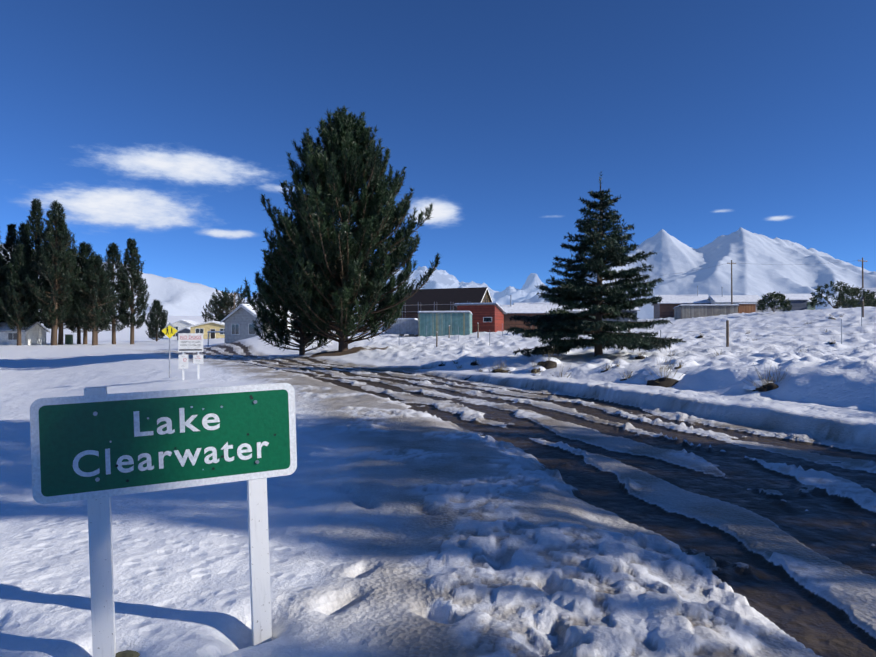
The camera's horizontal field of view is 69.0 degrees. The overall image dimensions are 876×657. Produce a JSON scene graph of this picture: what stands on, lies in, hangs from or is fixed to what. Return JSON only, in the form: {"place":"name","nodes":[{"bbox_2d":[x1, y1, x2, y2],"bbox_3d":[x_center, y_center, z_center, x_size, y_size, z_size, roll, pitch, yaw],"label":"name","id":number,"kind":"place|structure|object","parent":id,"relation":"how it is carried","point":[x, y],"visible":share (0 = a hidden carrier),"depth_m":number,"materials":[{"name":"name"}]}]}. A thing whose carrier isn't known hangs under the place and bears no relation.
{"place":"outdoors","nodes":[
{"label":"outdoors","id":0,"kind":"place"},
{"bbox_2d":[0,244,382,328],"bbox_3d":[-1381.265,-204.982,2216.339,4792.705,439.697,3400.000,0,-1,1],"label":"hill","id":1,"kind":"structure","parent":0,"point":[176,297],"depth_m":1578.31,"materials":[{"name":"white snow"}]},
{"bbox_2d":[245,266,575,309],"bbox_3d":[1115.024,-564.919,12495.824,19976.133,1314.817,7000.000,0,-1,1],"label":"snowy mountain","id":2,"kind":"structure","parent":0,"point":[440,279],"depth_m":12274.06,"materials":[{"name":"white snow"}]},
{"bbox_2d":[0,306,875,656],"bbox_3d":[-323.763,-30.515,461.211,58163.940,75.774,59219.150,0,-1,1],"label":"ground","id":3,"kind":"structure","parent":0,"point":[422,502],"depth_m":6.22,"materials":[{"name":"white snow"}]},
{"bbox_2d":[0,259,9,322],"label":"tree","id":4,"kind":"object","parent":3,"relation":"on","point":[2,272],"visible":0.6,"depth_m":105.67,"materials":[{"name":"green plant"}]},
{"bbox_2d":[0,253,13,322],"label":"tree","id":5,"kind":"object","parent":3,"relation":"on","point":[1,279],"visible":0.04,"depth_m":109.58,"materials":[{"name":"green plant"}]},
{"bbox_2d":[0,223,17,277],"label":"tree","id":6,"kind":"object","parent":3,"relation":"on","point":[11,240],"visible":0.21,"depth_m":114.63,"materials":[{"name":"green plant"}]},
{"bbox_2d":[0,243,37,344],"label":"tree","id":7,"kind":"object","parent":3,"relation":"on","point":[15,283],"visible":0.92,"depth_m":102.96,"materials":[{"name":"green plant"}]},
{"bbox_2d":[7,222,40,326],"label":"tree","id":8,"kind":"object","parent":3,"relation":"on","point":[23,234],"visible":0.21,"depth_m":107.37,"materials":[{"name":"green plant"}]},
{"bbox_2d":[0,321,49,344],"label":"cabin","id":9,"kind":"object","parent":3,"relation":"on","point":[34,333],"visible":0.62,"depth_m":106.63,"materials":[{"name":"grey wood"}]},
{"bbox_2d":[20,198,47,323],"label":"tree","id":10,"kind":"object","parent":3,"relation":"on","point":[36,214],"visible":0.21,"depth_m":112.34,"materials":[{"name":"green plant"}]},
{"bbox_2d":[24,200,79,344],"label":"tree","id":11,"kind":"object","parent":3,"relation":"on","point":[61,265],"visible":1,"depth_m":103.71,"materials":[{"name":"green plant"}]},
{"bbox_2d":[35,225,83,344],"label":"tree","id":12,"kind":"object","parent":3,"relation":"on","point":[61,325],"visible":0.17,"depth_m":110.33,"materials":[{"name":"green plant"}]},
{"bbox_2d":[65,334,72,343],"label":"utility cabinet","id":13,"kind":"object","parent":3,"relation":"on","point":[68,338],"visible":0.82,"depth_m":115.26,"materials":[{"name":"green metal"}]},
{"bbox_2d":[64,253,88,343],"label":"tree","id":14,"kind":"object","parent":3,"relation":"on","point":[78,337],"visible":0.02,"depth_m":118.33,"materials":[{"name":"green plant"}]},
{"bbox_2d":[66,241,107,343],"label":"tree","id":15,"kind":"object","parent":3,"relation":"on","point":[84,251],"visible":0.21,"depth_m":114.57,"materials":[{"name":"green plant"}]},
{"bbox_2d":[76,253,112,344],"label":"tree","id":16,"kind":"object","parent":3,"relation":"on","point":[105,328],"visible":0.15,"depth_m":112.32,"materials":[{"name":"green plant"}]},
{"bbox_2d":[73,254,122,344],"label":"tree","id":17,"kind":"object","parent":3,"relation":"on","point":[94,273],"visible":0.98,"depth_m":107.03,"materials":[{"name":"green plant"}]},
{"bbox_2d":[103,242,135,343],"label":"tree","id":18,"kind":"object","parent":3,"relation":"on","point":[113,254],"visible":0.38,"depth_m":121.22,"materials":[{"name":"green plant"}]},
{"bbox_2d":[115,650,139,656],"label":"rock","id":19,"kind":"object","parent":3,"relation":"on","point":[128,653],"visible":0.84,"depth_m":3.38,"materials":[{"name":"grey stone"}]},
{"bbox_2d":[115,238,150,343],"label":"tree","id":20,"kind":"object","parent":3,"relation":"on","point":[132,261],"visible":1,"depth_m":115.88,"materials":[{"name":"green plant"}]},
{"bbox_2d":[145,299,167,340],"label":"conifer","id":21,"kind":"object","parent":3,"relation":"on","point":[156,317],"visible":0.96,"depth_m":167.88,"materials":[{"name":"green plant"}]},
{"bbox_2d":[30,383,296,656],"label":"place name sign","id":22,"kind":"object","parent":3,"relation":"on","point":[98,447],"visible":1,"depth_m":3.41,"materials":[{"name":"metal"}]},
{"bbox_2d":[162,323,177,377],"bbox_3d":[-11.387,1.071,27.050,0.660,2.650,0.066,0,-1,-17],"label":"warning sign","id":23,"kind":"object","parent":3,"relation":"on","point":[169,330],"visible":0.94,"depth_m":27.03,"materials":[{"name":"metal"}]},
{"bbox_2d":[176,327,189,339],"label":"house","id":24,"kind":"structure","parent":3,"relation":"on","point":[185,330],"depth_m":184.79,"materials":[{"name":"grey wood"}]},
{"bbox_2d":[170,319,198,338],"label":"house","id":25,"kind":"structure","parent":3,"relation":"on","point":[179,324],"depth_m":207.77,"materials":[{"name":"white wood"}]},
{"bbox_2d":[178,333,202,379],"bbox_3d":[-9.700,1.380,25.037,0.930,2.400,0.096,0,-1,-11],"label":"notice sign","id":26,"kind":"object","parent":3,"relation":"on","point":[190,342],"visible":1,"depth_m":24.99,"materials":[{"name":"white metal"}]},
{"bbox_2d":[188,319,224,338],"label":"yellow house","id":27,"kind":"structure","parent":3,"relation":"on","point":[204,328],"depth_m":125.35,"materials":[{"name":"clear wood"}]},
{"bbox_2d":[201,294,235,321],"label":"round pine","id":28,"kind":"object","parent":3,"relation":"on","point":[206,315],"visible":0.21,"depth_m":157.26,"materials":[{"name":"green plant"}]},
{"bbox_2d":[210,285,256,322],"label":"round pine","id":29,"kind":"object","parent":3,"relation":"on","point":[226,300],"visible":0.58,"depth_m":149.18,"materials":[{"name":"green plant"}]},
{"bbox_2d":[207,304,293,346],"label":"grey house","id":30,"kind":"structure","parent":3,"relation":"on","point":[239,323],"depth_m":76.04,"materials":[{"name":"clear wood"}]},
{"bbox_2d":[242,223,340,354],"bbox_3d":[-10.661,-3.191,49.641,8.846,10.787,7.950,0,-1,1],"label":"pine","id":31,"kind":"object","parent":3,"relation":"on","point":[268,319],"visible":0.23,"depth_m":48.60,"materials":[{"name":"green plant"}]},
{"bbox_2d":[260,106,440,351],"bbox_3d":[-6.751,-7.212,46.639,12.045,17.991,12.143,0,-1,-26],"label":"pine","id":32,"kind":"object","parent":3,"relation":"on","point":[343,166],"visible":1,"depth_m":43.77,"materials":[{"name":"green plant"}]},
{"bbox_2d":[384,318,418,336],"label":"caravan","id":33,"kind":"object","parent":3,"relation":"on","point":[401,327],"visible":0.69,"depth_m":72.90,"materials":[{"name":"metal"}]},
{"bbox_2d":[394,287,492,319],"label":"house under construction","id":34,"kind":"structure","parent":3,"relation":"on","point":[445,299],"depth_m":89.49,"materials":[{"name":"brown wood"}]},
{"bbox_2d":[418,311,472,336],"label":"striped shed","id":35,"kind":"structure","parent":3,"relation":"on","point":[431,323],"depth_m":69.45,"materials":[{"name":"teal metal"}]},
{"bbox_2d":[454,302,506,332],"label":"red building","id":36,"kind":"structure","parent":3,"relation":"on","point":[487,315],"depth_m":77.76,"materials":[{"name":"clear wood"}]},
{"bbox_2d":[499,295,548,330],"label":"building","id":37,"kind":"structure","parent":3,"relation":"on","point":[522,310],"depth_m":84.01,"materials":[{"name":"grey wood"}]},
{"bbox_2d":[513,302,578,313],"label":"house","id":38,"kind":"structure","parent":3,"relation":"on","point":[549,305],"depth_m":96.84,"materials":[{"name":"white wood"}]},
{"bbox_2d":[541,308,574,328],"bbox_3d":[11.563,-0.806,61.843,3.720,2.624,3.698,-1,-1,41],"label":"shrub","id":39,"kind":"object","parent":3,"relation":"on","point":[558,310],"visible":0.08,"depth_m":61.68,"materials":[{"name":"green plant"}]},
{"bbox_2d":[507,171,685,357],"bbox_3d":[7.003,-2.932,29.795,7.638,8.660,7.470,0,-1,1],"label":"fir tree","id":40,"kind":"object","parent":3,"relation":"on","point":[555,329],"visible":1,"depth_m":29.00,"materials":[{"name":"green plant"}]},
{"bbox_2d":[602,307,639,322],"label":"hut","id":41,"kind":"object","parent":3,"relation":"on","point":[634,311],"visible":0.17,"depth_m":93.75,"materials":[{"name":"grey wood"}]},
{"bbox_2d":[438,316,837,391],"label":"rocks","id":42,"kind":"object","parent":3,"relation":"on","point":[670,381],"visible":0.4,"depth_m":19.03,"materials":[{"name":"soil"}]},
{"bbox_2d":[436,300,863,351],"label":"fence posts","id":43,"kind":"object","parent":3,"relation":"on","point":[727,327],"visible":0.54,"depth_m":44.36,"materials":[{"name":"brown wood"}]},
{"bbox_2d":[442,313,875,387],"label":"tussocks","id":44,"kind":"object","parent":3,"relation":"on","point":[628,375],"visible":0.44,"depth_m":21.95,"materials":[{"name":"brown plant"}]},
{"bbox_2d":[651,286,710,318],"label":"solar house","id":45,"kind":"structure","parent":3,"relation":"on","point":[665,306],"depth_m":105.40,"materials":[{"name":"white wood"}]},
{"bbox_2d":[673,304,739,319],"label":"shed","id":46,"kind":"structure","parent":3,"relation":"on","point":[683,311],"depth_m":85.14,"materials":[{"name":"grey wood"}]},
{"bbox_2d":[707,287,761,303],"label":"snowy roof","id":47,"kind":"structure","parent":3,"relation":"on","point":[720,299],"depth_m":101.95,"materials":[{"name":"white snow"}]},
{"bbox_2d":[737,303,755,312],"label":"shed","id":48,"kind":"structure","parent":3,"relation":"on","point":[746,307],"depth_m":85.64,"materials":[{"name":"wood"}]},
{"bbox_2d":[756,303,779,312],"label":"iron shed","id":49,"kind":"structure","parent":3,"relation":"on","point":[767,310],"depth_m":86.20,"materials":[{"name":"grey metal"}]},
{"bbox_2d":[756,291,792,311],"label":"shrub","id":50,"kind":"object","parent":3,"relation":"on","point":[775,298],"visible":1,"depth_m":69.03,"materials":[{"name":"green plant"}]},
{"bbox_2d":[768,299,808,311],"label":"dark hut","id":51,"kind":"object","parent":3,"relation":"on","point":[798,304],"visible":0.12,"depth_m":88.81,"materials":[{"name":"grey wood"}]},
{"bbox_2d":[762,294,818,309],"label":"hut","id":52,"kind":"object","parent":3,"relation":"on","point":[798,296],"visible":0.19,"depth_m":95.24,"materials":[{"name":"white wood"}]},
{"bbox_2d":[806,281,860,308],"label":"shrub","id":53,"kind":"object","parent":3,"relation":"on","point":[844,287],"visible":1,"depth_m":69.06,"materials":[{"name":"green plant"}]},
{"bbox_2d":[834,286,875,308],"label":"shrub","id":54,"kind":"object","parent":3,"relation":"on","point":[867,294],"visible":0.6,"depth_m":69.66,"materials":[{"name":"green plant"}]},
{"bbox_2d":[838,288,875,307],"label":"house","id":55,"kind":"structure","parent":3,"relation":"on","point":[871,289],"depth_m":84.38,"materials":[{"name":"grey wood"}]},
{"bbox_2d":[858,258,866,287],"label":"power pole","id":56,"kind":"object","parent":3,"relation":"on","point":[862,273],"visible":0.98,"depth_m":91.32,"materials":[{"name":"brown wood"}]},
{"bbox_2d":[859,291,875,306],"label":"hut","id":57,"kind":"object","parent":3,"relation":"on","point":[861,298],"visible":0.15,"depth_m":78.77,"materials":[{"name":"grey"}]},
{"bbox_2d":[0,0,875,297],"label":"sky","id":58,"kind":"structure","parent":0,"point":[163,125],"materials":[{"name":"blue"}]},
{"bbox_2d":[518,228,875,318],"bbox_3d":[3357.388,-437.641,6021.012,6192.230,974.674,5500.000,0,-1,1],"label":"mountain","id":59,"kind":"structure","parent":0,"point":[784,272],"depth_m":5165.55,"materials":[{"name":"white snow"}]},
{"bbox_2d":[727,260,735,303],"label":"power pole","id":60,"kind":"object","parent":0,"point":[731,263],"visible":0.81,"depth_m":97.46,"materials":[{"name":"grey wood"}]}
]}

